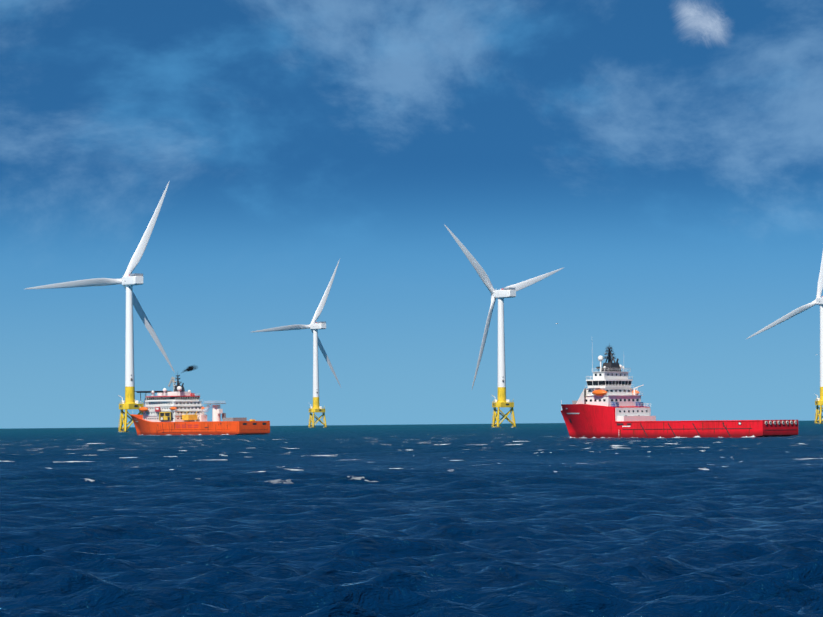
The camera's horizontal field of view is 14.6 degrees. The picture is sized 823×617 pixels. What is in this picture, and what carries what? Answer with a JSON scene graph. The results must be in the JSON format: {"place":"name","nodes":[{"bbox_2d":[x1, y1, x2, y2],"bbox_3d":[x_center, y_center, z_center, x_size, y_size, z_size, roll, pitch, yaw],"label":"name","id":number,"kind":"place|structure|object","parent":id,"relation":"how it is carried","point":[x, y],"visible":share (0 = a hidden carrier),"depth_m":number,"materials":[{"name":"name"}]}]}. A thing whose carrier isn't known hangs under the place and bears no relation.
{"place":"outdoors","nodes":[
{"label":"outdoors","id":0,"kind":"place"},
{"bbox_2d":[118,286,143,431],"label":"turbine tower","id":1,"kind":"structure","parent":0,"point":[131,402],"depth_m":2322.51,"materials":[{"name":"white metal"}]},
{"bbox_2d":[25,182,174,372],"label":"turbine rotor","id":2,"kind":"object","parent":1,"relation":"on","point":[128,278],"visible":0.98,"depth_m":2334.80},
{"bbox_2d":[184,365,197,371],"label":"helicopter","id":3,"kind":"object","parent":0,"point":[190,368],"depth_m":1644.59,"materials":[{"name":"black metal"}]},
{"bbox_2d":[308,330,326,427],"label":"turbine tower","id":4,"kind":"structure","parent":0,"point":[316,407],"depth_m":3468.91,"materials":[{"name":"white metal"}]},
{"bbox_2d":[252,259,340,386],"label":"turbine rotor","id":5,"kind":"object","parent":4,"relation":"on","point":[312,325],"visible":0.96,"depth_m":3480.24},
{"bbox_2d":[0,421,822,616],"bbox_3d":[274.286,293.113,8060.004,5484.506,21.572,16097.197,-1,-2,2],"label":"sea","id":6,"kind":"structure","parent":0,"point":[487,520],"depth_m":189.95,"materials":[{"name":"liquid"}]},
{"bbox_2d":[130,375,269,434],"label":"ship","id":7,"kind":"object","parent":6,"relation":"on","point":[179,410],"visible":0.96,"depth_m":1643.51,"materials":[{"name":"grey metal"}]},
{"bbox_2d":[561,344,797,437],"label":"ship","id":8,"kind":"object","parent":6,"relation":"on","point":[608,404],"visible":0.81,"depth_m":1030.64,"materials":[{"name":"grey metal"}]},
{"bbox_2d":[0,0,822,428],"label":"sky","id":9,"kind":"structure","parent":0,"point":[666,156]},
{"bbox_2d":[491,299,515,427],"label":"turbine tower","id":10,"kind":"structure","parent":0,"point":[502,401],"depth_m":2631.45,"materials":[{"name":"white metal"}]},
{"bbox_2d":[444,224,562,387],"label":"turbine rotor","id":11,"kind":"object","parent":10,"relation":"on","point":[507,292],"visible":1,"depth_m":2633.87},
{"bbox_2d":[814,306,822,423],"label":"turbine tower","id":12,"kind":"structure","parent":0,"point":[818,401],"depth_m":2863.63,"materials":[{"name":"white metal"}]},
{"bbox_2d":[747,253,822,338],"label":"turbine rotor","id":13,"kind":"object","parent":12,"relation":"on","point":[818,300],"visible":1,"depth_m":2865.06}
]}

